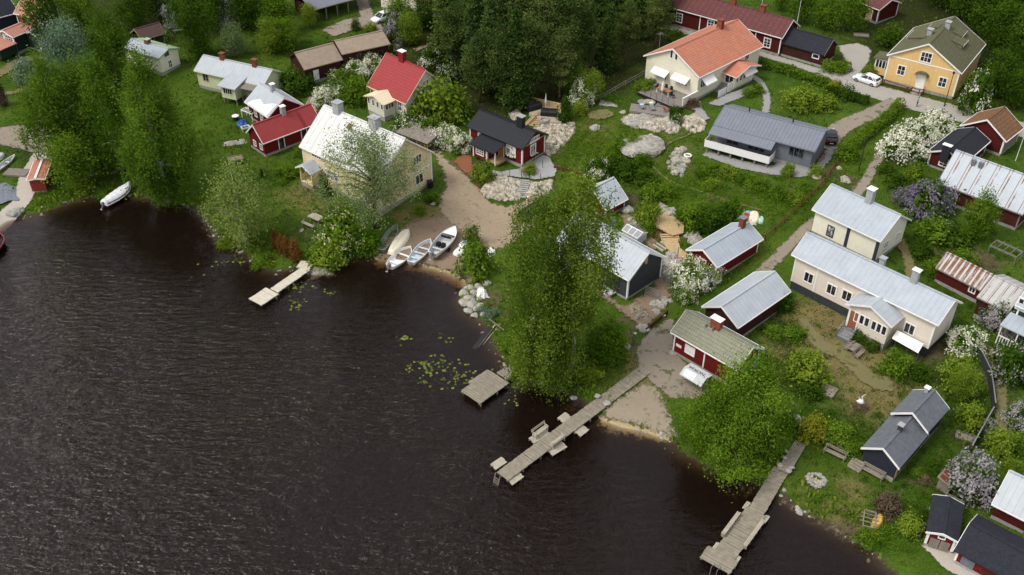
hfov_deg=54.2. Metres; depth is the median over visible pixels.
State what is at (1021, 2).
deciduous tree
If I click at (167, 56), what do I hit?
green roofed house
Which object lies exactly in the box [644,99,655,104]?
boulder
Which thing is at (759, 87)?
bush
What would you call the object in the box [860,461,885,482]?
lawn bench
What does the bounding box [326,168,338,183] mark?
window
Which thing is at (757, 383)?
alder tree
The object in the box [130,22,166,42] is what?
brown roofed shelter
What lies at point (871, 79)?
parked car
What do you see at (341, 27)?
yard
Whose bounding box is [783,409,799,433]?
bush
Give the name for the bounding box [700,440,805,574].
jetty
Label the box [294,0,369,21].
grey roofed shelter
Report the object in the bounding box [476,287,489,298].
tarpaulin
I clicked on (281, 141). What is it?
door
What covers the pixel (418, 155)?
window
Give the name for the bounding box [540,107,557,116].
covered table
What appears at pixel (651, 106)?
sun lounger
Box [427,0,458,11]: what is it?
pine tree
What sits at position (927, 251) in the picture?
bush
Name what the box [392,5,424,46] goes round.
deciduous tree
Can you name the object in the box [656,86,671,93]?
dining table
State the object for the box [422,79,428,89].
window
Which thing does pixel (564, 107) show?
bush
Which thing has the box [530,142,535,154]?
window
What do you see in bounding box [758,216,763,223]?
toy kayak
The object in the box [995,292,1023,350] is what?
green villa
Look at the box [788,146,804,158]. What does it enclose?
window
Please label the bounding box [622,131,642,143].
bush
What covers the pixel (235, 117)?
garden tub
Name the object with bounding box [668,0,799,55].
long red house
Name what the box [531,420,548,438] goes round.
jetty bench
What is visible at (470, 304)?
boulder
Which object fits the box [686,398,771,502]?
alder tree
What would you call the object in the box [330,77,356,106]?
flowering bush
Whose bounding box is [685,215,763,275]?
red cottage
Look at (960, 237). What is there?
bush
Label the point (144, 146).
birch tree
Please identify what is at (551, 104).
gravel terrace
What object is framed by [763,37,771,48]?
window
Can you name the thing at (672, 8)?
spruce tree
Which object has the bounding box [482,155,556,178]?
terrace paving
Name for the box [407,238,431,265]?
rowing boat
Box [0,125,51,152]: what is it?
drive
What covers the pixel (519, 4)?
pine tree
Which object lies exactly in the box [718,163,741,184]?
bush
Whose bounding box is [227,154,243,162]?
picnic table
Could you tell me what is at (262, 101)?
silver roofed cottage
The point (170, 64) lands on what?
window
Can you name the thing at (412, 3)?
pale villa
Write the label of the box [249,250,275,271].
bush
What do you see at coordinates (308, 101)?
footpath
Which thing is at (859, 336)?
bush
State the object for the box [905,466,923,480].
bush
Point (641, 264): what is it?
boathouse
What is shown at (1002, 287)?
striped roof shed
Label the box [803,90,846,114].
bush
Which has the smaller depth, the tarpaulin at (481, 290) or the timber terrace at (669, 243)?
the tarpaulin at (481, 290)
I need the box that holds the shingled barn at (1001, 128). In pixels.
[959,106,1023,155]
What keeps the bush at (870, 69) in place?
on the terrain at (366, 496)
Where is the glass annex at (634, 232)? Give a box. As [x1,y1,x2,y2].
[622,224,647,242]
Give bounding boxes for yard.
[323,17,381,35]
[430,146,534,248]
[595,269,671,323]
[635,319,705,398]
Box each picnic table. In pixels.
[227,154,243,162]
[308,213,323,224]
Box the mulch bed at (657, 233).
[651,230,661,236]
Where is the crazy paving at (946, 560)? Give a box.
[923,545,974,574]
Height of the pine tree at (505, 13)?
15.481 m
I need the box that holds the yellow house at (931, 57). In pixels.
[874,16,985,98]
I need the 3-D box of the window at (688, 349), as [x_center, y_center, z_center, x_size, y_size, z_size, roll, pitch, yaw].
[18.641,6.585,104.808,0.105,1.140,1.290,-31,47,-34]
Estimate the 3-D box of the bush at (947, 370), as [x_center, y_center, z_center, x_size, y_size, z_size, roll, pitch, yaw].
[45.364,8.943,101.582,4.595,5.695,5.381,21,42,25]
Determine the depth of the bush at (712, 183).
131.05 m
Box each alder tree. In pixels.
[37,122,110,196]
[56,108,112,164]
[665,380,759,477]
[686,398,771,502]
[699,339,804,462]
[749,389,803,463]
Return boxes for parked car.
[370,10,387,23]
[825,129,837,144]
[852,72,881,86]
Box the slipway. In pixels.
[472,319,503,349]
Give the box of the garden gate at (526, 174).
[521,171,529,179]
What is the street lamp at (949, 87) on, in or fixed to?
on the terrain at (366, 496)
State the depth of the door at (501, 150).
138.26 m
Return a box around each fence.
[554,166,586,175]
[597,70,645,98]
[646,310,667,329]
[765,155,840,239]
[883,79,911,90]
[910,87,924,95]
[969,406,994,450]
[972,341,996,408]
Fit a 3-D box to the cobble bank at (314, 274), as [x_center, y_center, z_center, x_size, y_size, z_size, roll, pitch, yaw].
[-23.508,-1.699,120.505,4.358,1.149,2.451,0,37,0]
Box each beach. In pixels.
[375,216,486,281]
[601,382,677,437]
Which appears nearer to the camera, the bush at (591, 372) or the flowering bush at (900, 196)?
the bush at (591, 372)
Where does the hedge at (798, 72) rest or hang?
on the terrain at (366, 496)
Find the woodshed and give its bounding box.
[396,121,440,148]
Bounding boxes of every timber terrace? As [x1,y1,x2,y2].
[655,211,683,235]
[661,238,687,259]
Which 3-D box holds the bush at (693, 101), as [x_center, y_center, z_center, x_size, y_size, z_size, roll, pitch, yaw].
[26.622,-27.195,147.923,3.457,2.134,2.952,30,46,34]
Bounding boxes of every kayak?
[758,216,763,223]
[871,514,883,528]
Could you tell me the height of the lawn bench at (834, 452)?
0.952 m
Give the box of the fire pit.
[539,111,548,123]
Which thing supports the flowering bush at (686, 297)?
on the terrain at (366, 496)
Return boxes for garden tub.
[232,114,238,120]
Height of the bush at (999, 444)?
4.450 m
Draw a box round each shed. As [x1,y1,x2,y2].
[26,158,53,192]
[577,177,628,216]
[852,0,901,23]
[923,494,964,552]
[934,251,992,302]
[936,465,955,494]
[973,274,1023,326]
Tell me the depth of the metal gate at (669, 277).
115.98 m
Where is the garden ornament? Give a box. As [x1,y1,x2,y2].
[856,395,863,404]
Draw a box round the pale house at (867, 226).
[811,183,911,261]
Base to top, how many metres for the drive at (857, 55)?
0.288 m
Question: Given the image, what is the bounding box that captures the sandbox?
[853,32,868,37]
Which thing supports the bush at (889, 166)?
on the terrain at (366, 496)
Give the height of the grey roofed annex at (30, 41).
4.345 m
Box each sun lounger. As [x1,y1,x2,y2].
[639,100,644,107]
[649,101,654,109]
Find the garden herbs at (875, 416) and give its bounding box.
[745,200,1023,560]
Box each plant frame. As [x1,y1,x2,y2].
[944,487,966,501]
[987,240,1023,264]
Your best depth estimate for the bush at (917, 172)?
129.79 m
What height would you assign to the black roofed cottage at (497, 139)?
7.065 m
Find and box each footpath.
[305,87,320,110]
[652,165,760,209]
[753,75,770,111]
[754,143,887,271]
[797,316,894,390]
[897,238,914,277]
[983,344,1007,430]
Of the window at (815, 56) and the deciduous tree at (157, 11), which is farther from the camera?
the deciduous tree at (157, 11)
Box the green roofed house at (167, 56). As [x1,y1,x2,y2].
[125,37,180,75]
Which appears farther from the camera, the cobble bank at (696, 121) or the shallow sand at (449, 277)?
the cobble bank at (696, 121)
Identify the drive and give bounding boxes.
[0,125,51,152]
[837,43,870,79]
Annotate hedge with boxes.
[277,168,302,184]
[631,77,655,92]
[757,55,841,86]
[818,58,852,75]
[824,85,870,107]
[846,97,906,149]
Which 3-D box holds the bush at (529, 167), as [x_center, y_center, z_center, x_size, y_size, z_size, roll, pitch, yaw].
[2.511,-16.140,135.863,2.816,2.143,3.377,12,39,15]
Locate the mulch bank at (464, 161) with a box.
[454,153,481,188]
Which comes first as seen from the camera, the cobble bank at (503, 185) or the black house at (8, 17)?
the cobble bank at (503, 185)
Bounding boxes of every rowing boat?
[377,224,397,252]
[387,229,409,255]
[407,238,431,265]
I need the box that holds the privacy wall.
[682,90,698,106]
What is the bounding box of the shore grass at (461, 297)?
[21,181,937,574]
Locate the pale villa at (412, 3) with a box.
[381,0,436,18]
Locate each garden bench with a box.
[301,220,314,229]
[853,345,864,359]
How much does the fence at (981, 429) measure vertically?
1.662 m
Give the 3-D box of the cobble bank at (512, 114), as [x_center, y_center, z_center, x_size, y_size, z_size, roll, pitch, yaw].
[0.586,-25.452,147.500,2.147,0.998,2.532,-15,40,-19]
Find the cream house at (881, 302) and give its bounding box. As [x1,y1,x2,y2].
[790,231,962,356]
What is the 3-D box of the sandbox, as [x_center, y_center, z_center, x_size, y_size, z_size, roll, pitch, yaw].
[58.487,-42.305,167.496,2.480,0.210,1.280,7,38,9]
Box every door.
[279,137,284,148]
[301,129,306,138]
[313,69,319,79]
[499,147,502,156]
[608,277,619,292]
[847,310,858,328]
[915,75,925,88]
[959,556,974,569]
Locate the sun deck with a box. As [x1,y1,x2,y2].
[629,103,669,116]
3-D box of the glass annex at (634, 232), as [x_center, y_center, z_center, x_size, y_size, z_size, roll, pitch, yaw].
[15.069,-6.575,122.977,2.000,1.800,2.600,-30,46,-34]
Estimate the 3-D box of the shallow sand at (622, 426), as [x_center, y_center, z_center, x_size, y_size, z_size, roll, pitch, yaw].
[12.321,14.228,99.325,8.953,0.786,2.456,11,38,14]
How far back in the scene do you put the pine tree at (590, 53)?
152.29 m
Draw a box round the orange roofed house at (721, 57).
[643,18,763,99]
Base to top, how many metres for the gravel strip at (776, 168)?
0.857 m
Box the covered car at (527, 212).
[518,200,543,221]
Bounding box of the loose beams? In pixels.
[525,111,539,124]
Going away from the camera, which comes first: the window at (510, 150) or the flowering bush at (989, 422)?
the flowering bush at (989, 422)
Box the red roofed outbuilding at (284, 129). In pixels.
[246,103,317,156]
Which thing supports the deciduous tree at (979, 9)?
on the terrain at (366, 496)
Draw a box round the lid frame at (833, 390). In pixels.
[821,383,837,398]
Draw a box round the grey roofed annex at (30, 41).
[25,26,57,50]
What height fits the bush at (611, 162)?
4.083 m
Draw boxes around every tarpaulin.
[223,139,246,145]
[237,119,248,126]
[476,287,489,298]
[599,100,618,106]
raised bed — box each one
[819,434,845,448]
[955,430,975,442]
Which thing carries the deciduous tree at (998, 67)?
on the terrain at (366, 496)
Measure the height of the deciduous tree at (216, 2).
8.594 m
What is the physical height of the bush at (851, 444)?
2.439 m
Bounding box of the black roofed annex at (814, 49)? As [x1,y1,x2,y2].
[781,27,838,66]
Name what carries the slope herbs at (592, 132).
on the terrain at (366, 496)
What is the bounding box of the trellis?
[241,107,253,120]
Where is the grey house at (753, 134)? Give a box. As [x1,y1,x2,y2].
[704,104,831,169]
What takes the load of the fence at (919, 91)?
on the terrain at (366, 496)
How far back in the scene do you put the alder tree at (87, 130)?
134.86 m
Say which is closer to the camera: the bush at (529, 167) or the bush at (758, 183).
the bush at (758, 183)
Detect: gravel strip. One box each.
[703,145,837,176]
[710,86,754,105]
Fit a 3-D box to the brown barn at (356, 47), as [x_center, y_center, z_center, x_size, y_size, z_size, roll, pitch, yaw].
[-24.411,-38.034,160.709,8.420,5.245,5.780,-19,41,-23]
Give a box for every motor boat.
[386,246,411,272]
[428,226,456,260]
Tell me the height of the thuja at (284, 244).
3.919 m
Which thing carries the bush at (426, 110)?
on the terrain at (366, 496)
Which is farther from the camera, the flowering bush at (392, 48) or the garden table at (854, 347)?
the flowering bush at (392, 48)
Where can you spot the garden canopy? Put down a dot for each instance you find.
(911, 343)
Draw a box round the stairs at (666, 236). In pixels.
[660,234,679,241]
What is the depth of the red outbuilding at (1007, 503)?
87.71 m
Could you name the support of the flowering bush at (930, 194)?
on the terrain at (366, 496)
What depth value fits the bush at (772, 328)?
108.68 m
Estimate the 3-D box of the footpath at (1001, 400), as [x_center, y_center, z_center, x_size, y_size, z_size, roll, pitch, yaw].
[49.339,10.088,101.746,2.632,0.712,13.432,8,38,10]
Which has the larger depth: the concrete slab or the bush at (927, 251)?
the concrete slab
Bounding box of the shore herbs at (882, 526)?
[0,10,928,573]
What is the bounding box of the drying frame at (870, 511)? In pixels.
[860,509,879,530]
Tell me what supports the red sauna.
on the terrain at (366, 496)
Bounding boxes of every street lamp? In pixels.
[858,138,867,170]
[944,71,954,105]
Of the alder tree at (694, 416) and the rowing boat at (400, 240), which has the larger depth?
the rowing boat at (400, 240)
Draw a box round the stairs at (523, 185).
[518,179,529,197]
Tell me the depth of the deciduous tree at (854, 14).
166.32 m
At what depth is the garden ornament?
99.94 m
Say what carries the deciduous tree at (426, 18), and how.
on the terrain at (366, 496)
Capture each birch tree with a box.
[11,36,95,163]
[55,45,125,149]
[68,36,142,179]
[77,1,158,90]
[106,34,204,213]
[159,0,221,63]
[196,144,278,252]
[489,180,585,370]
[495,284,593,411]
[526,160,626,369]
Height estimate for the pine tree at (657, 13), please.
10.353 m
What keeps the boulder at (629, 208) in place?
on the terrain at (366, 496)
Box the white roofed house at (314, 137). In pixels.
[295,99,433,215]
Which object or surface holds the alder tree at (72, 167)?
on the terrain at (366, 496)
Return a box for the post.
[631,332,636,345]
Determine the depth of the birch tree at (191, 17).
158.47 m
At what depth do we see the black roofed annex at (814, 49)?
159.03 m
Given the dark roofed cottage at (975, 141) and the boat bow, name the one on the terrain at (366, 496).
the dark roofed cottage at (975, 141)
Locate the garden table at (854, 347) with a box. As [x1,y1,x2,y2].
[846,342,859,354]
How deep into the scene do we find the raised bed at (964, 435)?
96.83 m
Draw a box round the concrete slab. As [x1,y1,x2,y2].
[2,168,29,176]
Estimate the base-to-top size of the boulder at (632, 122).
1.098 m
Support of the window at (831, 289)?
in the cream house at (881, 302)
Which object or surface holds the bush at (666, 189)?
on the terrain at (366, 496)
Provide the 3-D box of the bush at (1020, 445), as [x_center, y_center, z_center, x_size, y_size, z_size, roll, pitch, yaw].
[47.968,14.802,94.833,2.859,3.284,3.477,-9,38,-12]
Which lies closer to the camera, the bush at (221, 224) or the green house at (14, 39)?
the bush at (221, 224)
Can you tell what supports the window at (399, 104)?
in the red roofed house at (394, 80)
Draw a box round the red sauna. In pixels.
[670,309,764,387]
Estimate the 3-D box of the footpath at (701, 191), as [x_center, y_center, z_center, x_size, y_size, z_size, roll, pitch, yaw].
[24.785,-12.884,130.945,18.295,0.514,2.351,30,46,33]
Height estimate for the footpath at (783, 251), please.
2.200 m
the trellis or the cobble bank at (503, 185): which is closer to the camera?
the cobble bank at (503, 185)
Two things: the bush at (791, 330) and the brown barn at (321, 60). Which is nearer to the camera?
the bush at (791, 330)
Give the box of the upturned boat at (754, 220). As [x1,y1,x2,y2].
[748,211,758,224]
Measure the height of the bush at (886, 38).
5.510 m
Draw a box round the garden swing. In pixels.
[679,363,711,397]
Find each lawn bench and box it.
[823,443,847,462]
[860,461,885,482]
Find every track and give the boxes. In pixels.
[0,55,44,76]
[1,83,37,94]
[356,0,373,20]
[413,44,434,50]
[824,98,906,148]
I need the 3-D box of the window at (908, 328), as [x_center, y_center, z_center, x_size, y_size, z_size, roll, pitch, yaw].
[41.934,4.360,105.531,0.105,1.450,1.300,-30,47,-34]
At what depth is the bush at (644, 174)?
132.02 m
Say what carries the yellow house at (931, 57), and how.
on the terrain at (366, 496)
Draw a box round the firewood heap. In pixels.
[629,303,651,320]
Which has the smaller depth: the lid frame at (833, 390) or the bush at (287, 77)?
the lid frame at (833, 390)
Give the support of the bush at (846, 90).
on the terrain at (366, 496)
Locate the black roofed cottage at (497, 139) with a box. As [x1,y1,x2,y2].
[466,109,548,167]
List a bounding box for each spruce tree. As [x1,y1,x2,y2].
[423,0,462,62]
[456,0,484,84]
[460,0,486,39]
[466,0,508,92]
[495,8,537,111]
[582,0,611,54]
[594,4,621,72]
[603,0,626,25]
[629,0,650,38]
[648,0,677,25]
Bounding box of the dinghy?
[453,246,465,256]
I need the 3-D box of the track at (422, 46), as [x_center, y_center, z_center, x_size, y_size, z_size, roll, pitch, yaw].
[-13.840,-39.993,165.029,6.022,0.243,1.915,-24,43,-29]
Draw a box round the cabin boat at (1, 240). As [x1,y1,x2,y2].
[0,233,3,249]
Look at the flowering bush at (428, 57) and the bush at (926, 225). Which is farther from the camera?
the flowering bush at (428, 57)
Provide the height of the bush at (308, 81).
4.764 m
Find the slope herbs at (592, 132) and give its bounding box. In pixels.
[490,39,910,390]
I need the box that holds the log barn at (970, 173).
[940,149,1023,229]
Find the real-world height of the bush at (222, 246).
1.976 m
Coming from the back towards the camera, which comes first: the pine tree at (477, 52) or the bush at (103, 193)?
the pine tree at (477, 52)
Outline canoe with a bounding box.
[0,154,14,170]
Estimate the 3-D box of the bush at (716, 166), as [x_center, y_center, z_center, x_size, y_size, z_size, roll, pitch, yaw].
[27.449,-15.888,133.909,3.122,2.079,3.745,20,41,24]
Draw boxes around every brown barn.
[287,42,342,82]
[328,30,390,69]
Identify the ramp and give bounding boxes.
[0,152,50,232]
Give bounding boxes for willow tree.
[31,5,95,98]
[298,110,434,229]
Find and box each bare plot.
[587,109,613,118]
[621,214,659,248]
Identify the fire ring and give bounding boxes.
[805,472,827,488]
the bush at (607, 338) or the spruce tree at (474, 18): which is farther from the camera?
the spruce tree at (474, 18)
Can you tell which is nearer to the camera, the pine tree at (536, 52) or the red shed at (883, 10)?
the pine tree at (536, 52)
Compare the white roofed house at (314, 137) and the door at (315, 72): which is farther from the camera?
the door at (315, 72)
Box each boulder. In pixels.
[5,207,24,216]
[458,298,467,306]
[459,288,468,295]
[463,295,473,300]
[464,308,473,313]
[466,300,477,309]
[470,289,476,295]
[470,312,478,317]
[483,280,491,285]
[570,395,577,400]
[589,124,599,131]
[620,135,664,157]
[620,205,633,213]
[624,116,640,127]
[637,113,650,124]
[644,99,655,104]
[662,119,675,128]
[674,147,683,154]
[681,156,690,163]
[811,174,821,179]
[840,175,850,183]
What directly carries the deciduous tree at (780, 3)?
on the terrain at (366, 496)
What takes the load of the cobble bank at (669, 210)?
on the terrain at (366, 496)
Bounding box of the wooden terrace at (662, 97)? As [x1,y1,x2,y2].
[638,83,687,108]
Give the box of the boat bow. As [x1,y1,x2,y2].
[604,288,615,296]
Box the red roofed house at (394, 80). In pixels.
[363,48,445,121]
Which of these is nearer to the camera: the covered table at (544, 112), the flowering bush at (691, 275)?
the flowering bush at (691, 275)
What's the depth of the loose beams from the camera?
145.96 m
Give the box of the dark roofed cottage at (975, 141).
[927,126,990,170]
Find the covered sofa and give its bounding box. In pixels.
[526,101,541,111]
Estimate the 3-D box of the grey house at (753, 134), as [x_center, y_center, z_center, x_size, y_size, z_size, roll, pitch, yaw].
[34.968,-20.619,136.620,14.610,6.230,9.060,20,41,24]
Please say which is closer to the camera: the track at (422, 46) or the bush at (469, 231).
the bush at (469, 231)
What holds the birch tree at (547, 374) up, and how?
on the terrain at (366, 496)
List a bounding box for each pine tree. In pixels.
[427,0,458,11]
[435,0,469,68]
[457,28,495,102]
[478,19,520,105]
[483,0,518,41]
[495,17,560,96]
[503,0,551,34]
[519,0,567,82]
[541,24,579,99]
[542,0,581,26]
[549,0,600,60]
[560,33,587,77]
[574,8,603,70]
[614,0,644,62]
[642,0,677,47]
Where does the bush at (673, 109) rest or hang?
on the terrain at (366, 496)
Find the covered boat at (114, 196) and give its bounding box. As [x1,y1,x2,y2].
[100,181,130,210]
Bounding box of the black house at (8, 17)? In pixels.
[0,0,17,29]
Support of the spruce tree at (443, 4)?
on the terrain at (366, 496)
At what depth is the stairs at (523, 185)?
132.87 m
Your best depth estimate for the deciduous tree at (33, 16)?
157.51 m
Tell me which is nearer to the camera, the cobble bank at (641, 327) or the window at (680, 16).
the cobble bank at (641, 327)
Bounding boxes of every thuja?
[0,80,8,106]
[268,227,280,250]
[276,233,285,255]
[281,236,292,257]
[286,237,303,263]
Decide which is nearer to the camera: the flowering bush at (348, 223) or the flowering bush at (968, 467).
the flowering bush at (968, 467)
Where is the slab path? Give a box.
[694,108,708,119]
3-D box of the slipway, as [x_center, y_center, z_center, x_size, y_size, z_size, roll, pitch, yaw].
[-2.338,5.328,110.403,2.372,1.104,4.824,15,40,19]
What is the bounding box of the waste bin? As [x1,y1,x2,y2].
[427,179,433,188]
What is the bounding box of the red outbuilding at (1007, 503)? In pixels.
[990,469,1023,533]
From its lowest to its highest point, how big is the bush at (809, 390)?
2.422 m
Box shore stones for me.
[22,190,872,562]
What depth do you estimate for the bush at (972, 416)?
97.00 m
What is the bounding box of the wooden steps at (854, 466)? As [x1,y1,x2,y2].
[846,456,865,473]
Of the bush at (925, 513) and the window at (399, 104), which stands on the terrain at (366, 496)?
the bush at (925, 513)
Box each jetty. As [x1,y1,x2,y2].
[249,260,311,311]
[461,366,511,421]
[490,366,650,496]
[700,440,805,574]
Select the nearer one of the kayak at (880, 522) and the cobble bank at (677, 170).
the kayak at (880, 522)
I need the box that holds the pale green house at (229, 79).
[193,51,283,105]
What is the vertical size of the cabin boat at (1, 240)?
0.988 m
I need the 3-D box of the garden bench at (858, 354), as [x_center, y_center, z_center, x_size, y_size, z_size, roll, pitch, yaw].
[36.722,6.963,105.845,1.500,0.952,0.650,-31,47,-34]
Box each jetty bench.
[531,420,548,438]
[549,433,566,449]
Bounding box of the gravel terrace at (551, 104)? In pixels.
[529,97,568,123]
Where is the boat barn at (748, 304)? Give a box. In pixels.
[701,270,790,335]
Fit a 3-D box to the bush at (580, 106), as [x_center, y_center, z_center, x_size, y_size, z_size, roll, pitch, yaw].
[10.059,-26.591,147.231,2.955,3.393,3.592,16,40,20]
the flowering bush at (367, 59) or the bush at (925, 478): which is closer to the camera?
the bush at (925, 478)
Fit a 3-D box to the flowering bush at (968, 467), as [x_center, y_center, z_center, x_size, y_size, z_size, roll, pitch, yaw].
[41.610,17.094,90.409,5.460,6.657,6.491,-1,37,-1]
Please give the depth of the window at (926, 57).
148.26 m
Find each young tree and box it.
[946,361,987,405]
[958,184,1005,240]
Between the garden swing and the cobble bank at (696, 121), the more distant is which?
the cobble bank at (696, 121)
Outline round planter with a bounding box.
[684,153,691,158]
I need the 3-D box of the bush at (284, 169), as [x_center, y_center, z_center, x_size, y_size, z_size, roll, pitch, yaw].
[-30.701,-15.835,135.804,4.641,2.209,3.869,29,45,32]
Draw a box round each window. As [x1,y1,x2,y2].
[3,34,12,40]
[168,59,172,68]
[202,74,208,81]
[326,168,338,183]
[330,65,337,73]
[355,51,362,61]
[377,46,384,55]
[397,101,401,111]
[412,152,421,165]
[415,172,423,185]
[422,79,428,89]
[506,144,515,157]
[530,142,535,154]
[675,12,682,22]
[684,343,695,356]
[700,80,705,88]
[707,19,714,26]
[726,139,738,145]
[748,145,764,152]
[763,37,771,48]
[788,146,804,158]
[802,270,814,284]
[812,53,819,59]
[825,282,837,296]
[826,224,834,237]
[840,288,852,301]
[882,239,889,252]
[895,231,900,241]
[896,64,906,75]
[902,321,916,336]
[919,51,933,63]
[937,76,947,87]
[938,159,948,167]
[968,286,975,294]
[1015,296,1023,312]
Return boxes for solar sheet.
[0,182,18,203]
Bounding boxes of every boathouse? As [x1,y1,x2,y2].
[557,212,666,299]
[953,514,1023,574]
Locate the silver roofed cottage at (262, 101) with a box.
[244,82,303,121]
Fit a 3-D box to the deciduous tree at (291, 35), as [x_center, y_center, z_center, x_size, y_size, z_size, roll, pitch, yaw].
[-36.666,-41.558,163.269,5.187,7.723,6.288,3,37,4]
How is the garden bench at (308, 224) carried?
on the terrain at (366, 496)
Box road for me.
[663,25,1023,137]
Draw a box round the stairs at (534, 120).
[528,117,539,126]
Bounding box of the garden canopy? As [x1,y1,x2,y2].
[892,330,922,358]
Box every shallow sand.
[370,257,468,287]
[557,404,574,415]
[597,415,669,443]
[726,483,752,499]
[775,492,893,568]
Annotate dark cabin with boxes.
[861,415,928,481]
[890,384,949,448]
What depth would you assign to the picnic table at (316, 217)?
127.07 m
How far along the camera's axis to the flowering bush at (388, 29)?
164.07 m
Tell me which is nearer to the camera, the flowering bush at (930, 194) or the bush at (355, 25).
the flowering bush at (930, 194)
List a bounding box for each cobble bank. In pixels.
[301,266,333,280]
[480,174,523,201]
[508,109,523,120]
[525,179,553,200]
[534,121,575,155]
[621,114,680,133]
[635,323,649,332]
[649,296,672,315]
[658,202,675,217]
[661,251,684,279]
[666,151,687,176]
[681,112,706,132]
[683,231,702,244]
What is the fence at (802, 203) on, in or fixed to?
on the terrain at (366, 496)
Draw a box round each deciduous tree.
[12,0,68,54]
[52,0,99,38]
[107,0,154,34]
[134,0,182,20]
[198,0,230,33]
[216,18,248,56]
[222,0,264,31]
[252,0,294,32]
[253,13,288,56]
[275,14,304,52]
[297,0,320,27]
[382,0,414,22]
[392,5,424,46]
[409,0,437,31]
[562,59,586,95]
[573,62,609,102]
[766,0,791,11]
[781,0,820,24]
[808,0,848,32]
[834,0,873,34]
[926,0,949,9]
[940,0,981,18]
[956,0,1018,36]
[973,42,1023,100]
[974,0,1023,61]
[991,7,1023,63]
[997,61,1023,112]
[1006,0,1023,37]
[1007,40,1023,75]
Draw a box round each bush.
[7,55,44,88]
[66,178,97,198]
[94,185,113,201]
[155,1,184,32]
[209,0,243,31]
[209,211,234,234]
[213,235,238,252]
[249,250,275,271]
[272,159,297,179]
[278,64,310,96]
[289,70,323,97]
[291,145,302,158]
[303,235,349,280]
[310,81,343,106]
[312,199,371,262]
[318,168,332,196]
[324,68,346,86]
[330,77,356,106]
[334,66,362,87]
[337,59,373,77]
[339,72,370,109]
[350,228,391,260]
[351,17,361,31]
[361,51,382,72]
[362,20,379,31]
[381,8,412,46]
[385,106,417,135]
[388,42,400,55]
[406,70,476,129]
[410,87,440,120]
[411,202,427,216]
[412,43,445,72]
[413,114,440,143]
[422,190,442,206]
[424,119,457,150]
[434,60,463,82]
[444,126,472,157]
[447,236,499,283]
[461,220,481,247]
[466,154,499,185]
[476,303,487,313]
[482,307,501,321]
[493,328,518,358]
[519,161,538,176]
[555,94,576,123]
[567,75,602,106]
[571,98,588,116]
[573,357,613,385]
[582,151,614,182]
[582,303,634,372]
[589,334,630,366]
[592,147,616,157]
[601,136,627,153]
[602,153,626,175]
[603,94,621,104]
[607,154,640,185]
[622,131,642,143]
[625,164,660,189]
[630,76,655,91]
[630,194,664,229]
[631,151,655,168]
[636,177,667,207]
[639,220,659,236]
[655,178,679,202]
[664,253,712,295]
[665,27,685,41]
[668,112,684,123]
[668,201,703,234]
[669,104,683,114]
[672,283,701,305]
[682,197,707,215]
[684,202,722,236]
[685,97,704,111]
[692,163,714,181]
[700,259,729,289]
[701,176,725,190]
[705,161,722,177]
[706,202,739,230]
[717,197,745,220]
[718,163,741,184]
[733,170,756,186]
[739,85,754,97]
[743,176,768,195]
[750,82,766,93]
[760,323,783,340]
[764,184,790,203]
[775,291,796,313]
[778,341,836,396]
[779,81,821,114]
[779,160,796,178]
[781,321,808,344]
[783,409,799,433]
[784,189,807,206]
[791,376,830,404]
[791,410,830,448]
[794,177,812,194]
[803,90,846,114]
[804,161,824,178]
[821,417,858,448]
[824,78,842,92]
[828,138,862,164]
[836,80,857,102]
[843,436,864,460]
[846,524,887,550]
[850,327,868,345]
[852,402,871,413]
[861,62,877,74]
[863,337,881,353]
[871,487,906,523]
[872,20,908,47]
[874,121,930,167]
[874,159,895,176]
[875,347,914,383]
[879,168,913,191]
[889,184,916,206]
[891,506,926,542]
[894,114,944,153]
[896,209,914,224]
[903,160,926,183]
[903,177,966,220]
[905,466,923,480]
[906,239,935,263]
[907,361,936,385]
[910,212,955,248]
[914,104,958,136]
[915,507,928,525]
[916,474,935,485]
[918,256,938,280]
[921,457,942,476]
[933,218,979,252]
[936,352,982,397]
[941,247,982,265]
[944,325,994,361]
[944,445,1000,513]
[950,399,987,435]
[951,60,1001,115]
[972,299,1014,338]
[978,421,1021,460]
[981,418,997,434]
[987,338,1023,395]
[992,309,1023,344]
[997,454,1023,473]
[998,398,1023,432]
[1009,430,1023,458]
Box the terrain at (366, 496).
[0,0,1023,574]
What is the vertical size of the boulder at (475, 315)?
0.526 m
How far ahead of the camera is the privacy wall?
147.52 m
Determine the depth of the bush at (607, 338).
104.16 m
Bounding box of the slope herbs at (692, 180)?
[519,83,886,251]
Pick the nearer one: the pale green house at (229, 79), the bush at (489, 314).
the bush at (489, 314)

